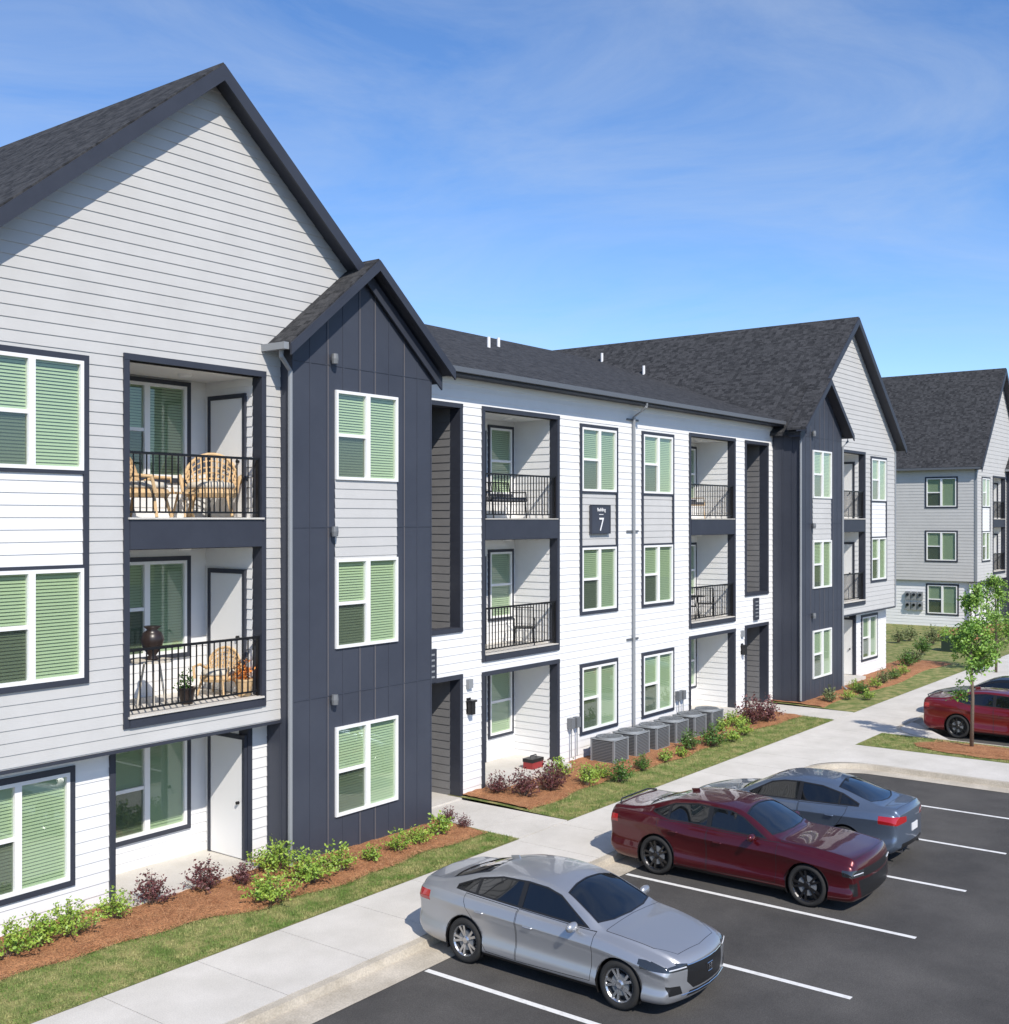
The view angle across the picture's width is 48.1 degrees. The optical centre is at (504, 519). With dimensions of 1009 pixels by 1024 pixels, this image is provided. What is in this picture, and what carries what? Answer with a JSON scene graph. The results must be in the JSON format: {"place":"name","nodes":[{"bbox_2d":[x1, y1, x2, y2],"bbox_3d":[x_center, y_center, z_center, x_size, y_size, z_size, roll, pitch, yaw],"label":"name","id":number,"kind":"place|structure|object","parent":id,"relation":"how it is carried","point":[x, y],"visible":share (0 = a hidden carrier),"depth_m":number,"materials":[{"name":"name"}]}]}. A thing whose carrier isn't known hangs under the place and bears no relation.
{"place":"outdoors","nodes":[
{"label":"outdoors","id":0,"kind":"place"},
{"bbox_2d":[0,818,518,1023],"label":"lawn","id":1,"kind":"structure","parent":0,"point":[103,967],"depth_m":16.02,"materials":[{"name":"green plant"}]},
{"bbox_2d":[0,820,487,980],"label":"mulch bed","id":2,"kind":"object","parent":1,"relation":"on","point":[216,897],"visible":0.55,"depth_m":17.69,"materials":[{"name":"brown wood"}]},
{"bbox_2d":[0,915,42,959],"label":"lime green shrub","id":3,"kind":"object","parent":2,"relation":"on","point":[10,943],"visible":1,"depth_m":15.57,"materials":[{"name":"green plant"}]},
{"bbox_2d":[14,910,57,948],"bbox_3d":[-6.604,5.786,15.973,0.564,0.526,0.656,0,0,44],"label":"lime green shrub","id":4,"kind":"object","parent":2,"relation":"on","point":[45,933],"visible":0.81,"depth_m":15.97,"materials":[{"name":"green plant"}]},
{"bbox_2d":[37,895,108,936],"bbox_3d":[-6.303,5.766,16.359,0.866,0.569,0.918,0,0,39],"label":"lime green shrub","id":5,"kind":"object","parent":2,"relation":"on","point":[68,924],"visible":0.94,"depth_m":16.36,"materials":[{"name":"green plant"}]},
{"bbox_2d":[89,885,142,918],"bbox_3d":[-5.871,5.804,17.125,0.772,0.484,0.665,0,0,-6],"label":"lime green shrub","id":6,"kind":"object","parent":2,"relation":"on","point":[113,905],"visible":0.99,"depth_m":17.05,"materials":[{"name":"green plant"}]},
{"bbox_2d":[124,869,178,903],"bbox_3d":[-5.531,5.747,17.699,0.692,0.597,0.808,0,0,31],"label":"burgundy shrub","id":7,"kind":"object","parent":2,"relation":"on","point":[155,888],"visible":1,"depth_m":17.67,"materials":[{"name":"purple plant"}]},
{"bbox_2d":[180,853,226,892],"bbox_3d":[-4.898,5.750,18.421,0.703,0.596,0.738,0,0,26],"label":"burgundy shrub","id":8,"kind":"object","parent":2,"relation":"on","point":[200,881],"visible":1,"depth_m":18.35,"materials":[{"name":"purple plant"}]},
{"bbox_2d":[225,859,261,884],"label":"burgundy shrub","id":9,"kind":"object","parent":2,"relation":"on","point":[243,873],"visible":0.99,"depth_m":18.67,"materials":[{"name":"purple plant"}]},
{"bbox_2d":[238,867,305,903],"bbox_3d":[-3.729,5.864,18.059,0.911,0.548,0.966,0,0,19],"label":"lime green shrub","id":10,"kind":"object","parent":2,"relation":"on","point":[268,890],"visible":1,"depth_m":18.01,"materials":[{"name":"green plant"}]},
{"bbox_2d":[242,836,302,870],"bbox_3d":[-3.961,5.742,19.520,0.996,0.639,0.935,0,0,-36],"label":"lime green shrub","id":11,"kind":"object","parent":2,"relation":"on","point":[277,850],"visible":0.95,"depth_m":19.39,"materials":[{"name":"green plant"}]},
{"bbox_2d":[275,846,340,883],"bbox_3d":[-3.254,5.810,19.020,0.957,0.630,1.014,0,0,-42],"label":"lime green shrub","id":12,"kind":"object","parent":2,"relation":"on","point":[306,868],"visible":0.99,"depth_m":18.95,"materials":[{"name":"green plant"}]},
{"bbox_2d":[316,838,362,871],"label":"lime green shrub","id":13,"kind":"object","parent":2,"relation":"on","point":[347,861],"visible":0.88,"depth_m":19.57,"materials":[{"name":"green plant"}]},
{"bbox_2d":[380,827,415,851],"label":"lime green shrub","id":14,"kind":"object","parent":2,"relation":"on","point":[393,846],"visible":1,"depth_m":20.84,"materials":[{"name":"green plant"}]},
{"bbox_2d":[404,824,435,843],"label":"lime green shrub","id":15,"kind":"object","parent":2,"relation":"on","point":[419,836],"visible":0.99,"depth_m":21.39,"materials":[{"name":"green plant"}]},
{"bbox_2d":[425,810,453,835],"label":"bright green shrub","id":16,"kind":"object","parent":2,"relation":"on","point":[442,824],"visible":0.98,"depth_m":21.94,"materials":[{"name":"green plant"}]},
{"bbox_2d":[0,62,906,936],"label":"apartment building","id":17,"kind":"structure","parent":1,"relation":"on","point":[186,274],"depth_m":20.51,"materials":[{"name":"white wood"}]},
{"bbox_2d":[0,773,69,899],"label":"window","id":18,"kind":"structure","parent":17,"relation":"in","point":[35,814],"depth_m":16.76,"materials":[{"name":"green glass"}]},
{"bbox_2d":[0,568,83,687],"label":"window","id":19,"kind":"structure","parent":17,"relation":"in","point":[42,611],"depth_m":16.46,"materials":[{"name":"green glass"}]},
{"bbox_2d":[0,351,83,470],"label":"window","id":20,"kind":"structure","parent":17,"relation":"in","point":[42,397],"depth_m":16.46,"materials":[{"name":"white plastic"}]},
{"bbox_2d":[131,657,170,709],"bbox_3d":[-5.732,2.676,18.384,0.660,0.783,0.660,0,0,37],"label":"side table","id":21,"kind":"object","parent":17,"relation":"on","point":[143,660],"visible":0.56,"depth_m":18.39,"materials":[{"name":"beige"}]},
{"bbox_2d":[140,625,163,660],"bbox_3d":[-5.732,2.010,18.384,0.380,0.550,0.380,0,0,37],"label":"urn","id":22,"kind":"object","parent":21,"relation":"on","point":[152,636],"visible":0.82,"depth_m":18.27,"materials":[{"name":"black ceramic"}]},
{"bbox_2d":[116,740,186,841],"bbox_3d":[-6.238,4.630,19.586,0.157,1.640,1.660,0,0,37],"label":"window","id":23,"kind":"structure","parent":17,"relation":"in","point":[151,782],"depth_m":19.70,"materials":[{"name":"green glass"}]},
{"bbox_2d":[130,457,173,516],"bbox_3d":[-5.872,-0.569,18.365,0.842,1.085,1.037,0,0,2],"label":"wicker chair","id":24,"kind":"object","parent":17,"relation":"on","point":[152,483],"visible":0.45,"depth_m":18.07,"materials":[{"name":"beige wicker"}]},
{"bbox_2d":[130,560,186,657],"bbox_3d":[-6.238,1.550,19.586,0.157,1.640,1.660,0,0,37],"label":"window","id":25,"kind":"structure","parent":17,"relation":"in","point":[158,589],"depth_m":19.85,"materials":[{"name":"white plastic"}]},
{"bbox_2d":[130,380,186,477],"bbox_3d":[-6.238,-1.550,19.586,0.157,1.640,1.660,0,0,37],"label":"window","id":26,"kind":"structure","parent":17,"relation":"in","point":[158,412],"depth_m":19.82,"materials":[{"name":"glass"}]},
{"bbox_2d":[173,668,195,703],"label":"potted plant","id":27,"kind":"object","parent":17,"relation":"on","point":[187,692],"visible":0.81,"depth_m":18.74,"materials":[{"name":"green plant"}]},
{"bbox_2d":[179,453,241,517],"bbox_3d":[-5.101,-0.604,19.625,1.104,1.155,0.897,0,0,-13],"label":"wicker chair","id":28,"kind":"object","parent":17,"relation":"on","point":[205,488],"visible":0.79,"depth_m":19.57,"materials":[{"name":"beige wicker"}]},
{"bbox_2d":[192,646,241,695],"bbox_3d":[-5.019,2.659,19.814,0.787,0.824,0.640,0,0,17],"label":"wicker chair","id":29,"kind":"object","parent":17,"relation":"on","point":[205,674],"visible":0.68,"depth_m":19.70,"materials":[{"name":"beige wicker"}]},
{"bbox_2d":[211,735,241,858],"bbox_3d":[-4.970,4.930,20.143,0.880,2.100,0.082,0,0,37],"label":"storage door","id":30,"kind":"structure","parent":17,"relation":"in","point":[226,752],"depth_m":20.15,"materials":[{"name":"white plastic"}]},
{"bbox_2d":[211,573,241,691],"bbox_3d":[-4.970,2.010,20.143,0.880,2.100,0.082,0,0,37],"label":"storage door","id":31,"kind":"structure","parent":17,"relation":"in","point":[226,588],"depth_m":20.15,"materials":[{"name":"white plastic"}]},
{"bbox_2d":[211,398,241,516],"bbox_3d":[-4.970,-1.090,20.143,0.880,2.100,0.082,0,0,37],"label":"storage door","id":32,"kind":"structure","parent":17,"relation":"in","point":[226,415],"depth_m":20.13,"materials":[{"name":"white plastic"}]},
{"bbox_2d":[229,658,255,696],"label":"potted plant","id":33,"kind":"object","parent":17,"relation":"on","point":[244,683],"visible":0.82,"depth_m":19.57,"materials":[{"name":"plant"}]},
{"bbox_2d":[335,715,397,817],"bbox_3d":[-2.628,4.630,21.355,0.157,1.640,1.660,0,0,37],"label":"window","id":34,"kind":"structure","parent":17,"relation":"in","point":[366,753],"depth_m":21.29,"materials":[{"name":"white plastic"}]},
{"bbox_2d":[335,557,397,648],"bbox_3d":[-2.628,1.550,21.355,0.157,1.640,1.660,0,0,37],"label":"window","id":35,"kind":"structure","parent":17,"relation":"in","point":[366,589],"depth_m":21.29,"materials":[{"name":"white plastic"}]},
{"bbox_2d":[335,390,397,481],"bbox_3d":[-2.628,-1.550,21.355,0.157,1.640,1.660,0,0,37],"label":"window","id":36,"kind":"structure","parent":17,"relation":"in","point":[366,425],"depth_m":21.29,"materials":[{"name":"green glass"}]},
{"bbox_2d":[491,672,511,735],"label":"balcony window","id":37,"kind":"structure","parent":17,"relation":"in","point":[501,684],"depth_m":28.50,"materials":[{"name":"white plastic"}]},
{"bbox_2d":[491,552,511,617],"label":"balcony window","id":38,"kind":"structure","parent":17,"relation":"in","point":[501,562],"depth_m":28.52,"materials":[{"name":"green glass"}]},
{"bbox_2d":[491,428,511,493],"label":"balcony window","id":39,"kind":"structure","parent":17,"relation":"in","point":[501,439],"depth_m":28.52,"materials":[{"name":"glass"}]},
{"bbox_2d":[485,482,526,517],"bbox_3d":[-0.082,-0.472,27.593,0.604,0.896,1.382,0,0,37],"label":"balcony bench","id":40,"kind":"object","parent":17,"relation":"on","point":[503,497],"visible":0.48,"depth_m":27.63,"materials":[{"name":"black metal"}]},
{"bbox_2d":[582,662,616,731],"bbox_3d":[2.446,4.630,29.665,0.157,1.640,1.660,0,0,37],"label":"window","id":41,"kind":"structure","parent":17,"relation":"in","point":[599,682],"depth_m":29.60,"materials":[{"name":"white plastic"}]},
{"bbox_2d":[582,547,616,611],"bbox_3d":[2.446,1.550,29.665,0.157,1.640,1.660,0,0,37],"label":"window","id":42,"kind":"structure","parent":17,"relation":"in","point":[598,575],"depth_m":29.61,"materials":[{"name":"white plastic"}]},
{"bbox_2d":[582,427,616,491],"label":"window","id":43,"kind":"structure","parent":17,"relation":"in","point":[598,450],"depth_m":29.61,"materials":[{"name":"white plastic"}]},
{"bbox_2d":[590,505,610,533],"bbox_3d":[2.512,0.000,29.590,0.074,0.760,0.920,0,0,37],"label":"building sign","id":44,"kind":"object","parent":17,"relation":"attached to","point":[600,519],"visible":1,"depth_m":29.55,"materials":[{"name":"blue"}]},
{"bbox_2d":[644,651,672,714],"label":"window","id":45,"kind":"structure","parent":17,"relation":"in","point":[658,668],"depth_m":32.07,"materials":[{"name":"glass"}]},
{"bbox_2d":[644,545,672,603],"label":"window","id":46,"kind":"structure","parent":17,"relation":"in","point":[658,559],"depth_m":32.07,"materials":[{"name":"white plastic"}]},
{"bbox_2d":[644,434,672,493],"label":"window","id":47,"kind":"structure","parent":17,"relation":"in","point":[658,450],"depth_m":32.08,"materials":[{"name":"white plastic"}]},
{"bbox_2d":[691,639,695,685],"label":"balcony window","id":48,"kind":"structure","parent":17,"relation":"in","point":[693,642],"depth_m":36.61,"materials":[{"name":"glass"}]},
{"bbox_2d":[691,545,695,594],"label":"balcony window","id":49,"kind":"structure","parent":17,"relation":"in","point":[693,550],"depth_m":36.61,"materials":[{"name":"white plastic"}]},
{"bbox_2d":[813,627,831,678],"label":"window","id":50,"kind":"structure","parent":17,"relation":"in","point":[822,638],"depth_m":39.16,"materials":[{"name":"green glass"}]},
{"bbox_2d":[813,540,831,588],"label":"window","id":51,"kind":"structure","parent":17,"relation":"in","point":[822,560],"depth_m":39.17,"materials":[{"name":"white plastic"}]},
{"bbox_2d":[813,450,831,498],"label":"window","id":52,"kind":"structure","parent":17,"relation":"in","point":[821,486],"depth_m":39.18,"materials":[{"name":"white plastic"}]},
{"bbox_2d":[844,620,851,673],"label":"storage door","id":53,"kind":"structure","parent":17,"relation":"in","point":[847,623],"depth_m":43.67,"materials":[{"name":"white plastic"}]},
{"bbox_2d":[844,544,851,598],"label":"storage door","id":54,"kind":"structure","parent":17,"relation":"in","point":[847,547],"depth_m":43.66,"materials":[{"name":"white plastic"}]},
{"bbox_2d":[844,464,851,517],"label":"storage door","id":55,"kind":"structure","parent":17,"relation":"in","point":[847,467],"depth_m":43.66,"materials":[{"name":"white plastic"}]},
{"bbox_2d":[863,615,876,658],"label":"window","id":56,"kind":"structure","parent":17,"relation":"in","point":[870,622],"depth_m":44.83,"materials":[{"name":"white plastic"}]},
{"bbox_2d":[872,538,885,579],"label":"window","id":57,"kind":"structure","parent":17,"relation":"in","point":[877,543],"depth_m":44.60,"materials":[{"name":"glass"}]},
{"bbox_2d":[872,458,885,500],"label":"window","id":58,"kind":"structure","parent":17,"relation":"in","point":[877,464],"depth_m":44.60,"materials":[{"name":"glass"}]},
{"bbox_2d":[0,0,1008,376],"label":"sky","id":59,"kind":"structure","parent":0,"point":[545,174],"materials":[{"name":"blue"}]},
{"bbox_2d":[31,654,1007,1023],"bbox_3d":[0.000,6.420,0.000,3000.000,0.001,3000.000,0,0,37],"label":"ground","id":60,"kind":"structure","parent":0,"point":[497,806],"depth_m":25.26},
{"bbox_2d":[32,654,1008,1023],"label":"sidewalk","id":61,"kind":"structure","parent":0,"point":[230,984],"depth_m":17.37,"materials":[{"name":"concrete"}]},
{"bbox_2d":[523,754,543,769],"bbox_3d":[0.695,5.845,27.316,0.300,0.310,0.460,0,0,37],"label":"grill","id":62,"kind":"object","parent":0,"point":[530,762],"visible":0.99,"depth_m":27.19,"materials":[{"name":"red plastic"}]},
{"bbox_2d":[452,714,832,819],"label":"lawn","id":63,"kind":"structure","parent":0,"point":[657,780],"depth_m":27.03,"materials":[{"name":"green plant"}]},
{"bbox_2d":[462,708,801,809],"bbox_3d":[4.147,6.140,30.280,2.100,0.085,14.400,0,0,37],"label":"mulch bed","id":64,"kind":"object","parent":63,"relation":"on","point":[515,798],"visible":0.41,"depth_m":26.60,"materials":[{"name":"brown wood"}]},
{"bbox_2d":[485,769,511,792],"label":"burgundy shrub","id":65,"kind":"object","parent":64,"relation":"on","point":[498,786],"visible":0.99,"depth_m":25.22,"materials":[{"name":"purple plant"}]},
{"bbox_2d":[503,766,542,795],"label":"burgundy shrub","id":66,"kind":"object","parent":64,"relation":"on","point":[525,784],"visible":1,"depth_m":25.01,"materials":[{"name":"purple plant"}]},
{"bbox_2d":[530,757,571,789],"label":"burgundy shrub","id":67,"kind":"object","parent":64,"relation":"on","point":[551,781],"visible":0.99,"depth_m":25.48,"materials":[{"name":"purple plant"}]},
{"bbox_2d":[576,762,599,785],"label":"lime green shrub","id":68,"kind":"object","parent":64,"relation":"on","point":[588,775],"visible":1,"depth_m":26.07,"materials":[{"name":"green plant"}]},
{"bbox_2d":[590,733,628,763],"bbox_3d":[2.676,5.822,28.761,0.722,0.656,0.722,0,0,37],"label":"air conditioner","id":69,"kind":"object","parent":64,"relation":"on","point":[608,747],"visible":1,"depth_m":28.54,"materials":[{"name":"silver metal"}]},
{"bbox_2d":[606,757,635,782],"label":"dark green shrub","id":70,"kind":"object","parent":64,"relation":"on","point":[622,773],"visible":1,"depth_m":26.48,"materials":[{"name":"green plant"}]},
{"bbox_2d":[612,727,649,755],"bbox_3d":[3.324,5.822,29.612,0.722,0.656,0.722,0,0,37],"label":"air conditioner","id":71,"kind":"object","parent":64,"relation":"on","point":[639,740],"visible":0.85,"depth_m":29.34,"materials":[{"name":"silver metal"}]},
{"bbox_2d":[633,721,669,749],"bbox_3d":[3.973,5.822,30.463,0.722,0.656,0.722,0,0,37],"label":"air conditioner","id":72,"kind":"object","parent":64,"relation":"on","point":[659,735],"visible":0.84,"depth_m":30.21,"materials":[{"name":"silver metal"}]},
{"bbox_2d":[653,716,688,742],"bbox_3d":[4.621,5.822,31.314,0.722,0.656,0.722,0,0,37],"label":"air conditioner","id":73,"kind":"object","parent":64,"relation":"on","point":[677,725],"visible":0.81,"depth_m":31.01,"materials":[{"name":"silver metal"}]},
{"bbox_2d":[672,711,706,737],"bbox_3d":[5.270,5.822,32.165,0.722,0.656,0.722,0,0,37],"label":"air conditioner","id":74,"kind":"object","parent":64,"relation":"on","point":[697,721],"visible":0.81,"depth_m":31.91,"materials":[{"name":"silver metal"}]},
{"bbox_2d":[677,727,702,749],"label":"dark green shrub","id":75,"kind":"object","parent":64,"relation":"on","point":[690,742],"visible":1,"depth_m":30.06,"materials":[{"name":"green plant"}]},
{"bbox_2d":[690,706,723,730],"bbox_3d":[5.918,5.822,33.017,0.722,0.656,0.722,0,0,37],"label":"air conditioner","id":76,"kind":"object","parent":64,"relation":"on","point":[713,713],"visible":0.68,"depth_m":32.74,"materials":[{"name":"silver metal"}]},
{"bbox_2d":[697,721,727,746],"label":"dark green shrub","id":77,"kind":"object","parent":64,"relation":"on","point":[711,737],"visible":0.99,"depth_m":30.59,"materials":[{"name":"green plant"}]},
{"bbox_2d":[732,691,768,723],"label":"burgundy shrub","id":78,"kind":"object","parent":64,"relation":"on","point":[750,712],"visible":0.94,"depth_m":33.75,"materials":[{"name":"purple plant"}]},
{"bbox_2d":[747,694,785,721],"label":"burgundy shrub","id":79,"kind":"object","parent":64,"relation":"on","point":[771,711],"visible":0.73,"depth_m":34.20,"materials":[{"name":"purple plant"}]},
{"bbox_2d":[312,728,1008,1023],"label":"parking lot","id":80,"kind":"structure","parent":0,"point":[949,964],"depth_m":16.28,"materials":[{"name":"grey asphalt"}]},
{"bbox_2d":[420,854,723,1009],"bbox_3d":[0.902,5.628,16.060,4.478,1.404,2.106,0,0,37],"label":"silver sedan","id":81,"kind":"object","parent":80,"relation":"on","point":[620,943],"visible":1,"depth_m":15.39,"materials":[{"name":"grey paint"}]},
{"bbox_2d":[225,762,1008,1023],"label":"kerb","id":82,"kind":"structure","parent":80,"relation":"on","point":[316,1002],"depth_m":15.82,"materials":[{"name":"concrete"}]},
{"bbox_2d":[425,805,1008,1023],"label":"parking lines","id":83,"kind":"object","parent":80,"relation":"on","point":[571,1016],"visible":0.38,"depth_m":15.95,"materials":[{"name":"paint"}]},
{"bbox_2d":[611,787,888,906],"bbox_3d":[4.275,5.613,20.041,4.726,1.434,2.084,0,0,37],"label":"maroon sedan","id":84,"kind":"object","parent":80,"relation":"on","point":[749,837],"visible":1,"depth_m":19.39,"materials":[{"name":"red paint"}]},
{"bbox_2d":[699,768,920,853],"bbox_3d":[5.860,5.628,22.372,4.469,1.404,2.029,0,0,37],"label":"blue sedan","id":85,"kind":"object","parent":80,"relation":"on","point":[891,819],"visible":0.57,"depth_m":21.33,"materials":[{"name":"blue paint"}]},
{"bbox_2d":[896,715,1008,746],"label":"kerb","id":86,"kind":"structure","parent":80,"relation":"on","point":[919,720],"depth_m":33.98,"materials":[{"name":"concrete"}]},
{"bbox_2d":[924,687,1008,737],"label":"red sedan","id":87,"kind":"object","parent":80,"relation":"on","point":[951,717],"visible":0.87,"depth_m":32.51,"materials":[{"name":"red paint"}]},
{"bbox_2d":[930,676,1008,694],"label":"sedan","id":88,"kind":"object","parent":80,"relation":"on","point":[1000,682],"visible":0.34,"depth_m":35.02,"materials":[{"name":"red paint"}]},
{"bbox_2d":[770,668,961,711],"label":"lawn","id":89,"kind":"structure","parent":0,"point":[914,682],"depth_m":40.41,"materials":[{"name":"green plant"}]},
{"bbox_2d":[772,658,949,707],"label":"mulch bed","id":90,"kind":"object","parent":89,"relation":"on","point":[917,667],"visible":0.52,"depth_m":43.62,"materials":[{"name":"brown wood"}]},
{"bbox_2d":[806,745,1008,781],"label":"ramp walk","id":91,"kind":"structure","parent":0,"point":[991,770],"depth_m":28.94,"materials":[{"name":"concrete"}]},
{"bbox_2d":[883,722,948,739],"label":"island walk","id":92,"kind":"structure","parent":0,"point":[915,728],"depth_m":33.02,"materials":[{"name":"concrete"}]},
{"bbox_2d":[855,732,1008,762],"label":"island lawn","id":93,"kind":"structure","parent":0,"point":[869,742],"depth_m":31.11,"materials":[{"name":"green plant"}]},
{"bbox_2d":[914,742,1008,759],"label":"mulch ring","id":94,"kind":"object","parent":93,"relation":"on","point":[993,751],"visible":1,"depth_m":30.07,"materials":[{"name":"brown wood"}]},
{"bbox_2d":[940,581,1002,746],"bbox_3d":[12.804,3.901,30.399,1.456,4.502,1.802,0,0,-25],"label":"young tree","id":95,"kind":"object","parent":94,"relation":"on","point":[980,659],"visible":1,"depth_m":30.41,"materials":[{"name":"green plant"}]},
{"bbox_2d":[886,623,1008,670],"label":"lawn","id":96,"kind":"structure","parent":0,"point":[895,648],"depth_m":54.13,"materials":[{"name":"green plant"}]},
{"bbox_2d":[882,368,1008,626],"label":"apartment building","id":97,"kind":"structure","parent":96,"relation":"on","point":[952,504],"depth_m":66.10,"materials":[{"name":"white"}]},
{"bbox_2d":[905,591,922,609],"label":"electric meters","id":98,"kind":"object","parent":97,"relation":"attached to","point":[911,595],"visible":1,"depth_m":66.09,"materials":[{"name":"silver metal"}]},
{"bbox_2d":[926,532,955,560],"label":"window","id":99,"kind":"structure","parent":97,"relation":"in","point":[941,546],"depth_m":65.07,"materials":[{"name":"white plastic"}]},
{"bbox_2d":[926,478,955,506],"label":"window","id":100,"kind":"structure","parent":97,"relation":"in","point":[940,492],"depth_m":65.07,"materials":[{"name":"green glass"}]},
{"bbox_2d":[927,585,956,613],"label":"window","id":101,"kind":"structure","parent":97,"relation":"in","point":[941,599],"depth_m":65.23,"materials":[{"name":"white plastic"}]},
{"bbox_2d":[972,571,1008,671],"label":"young tree","id":102,"kind":"object","parent":96,"relation":"on","point":[995,582],"visible":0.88,"depth_m":45.62,"materials":[{"name":"green plant"}]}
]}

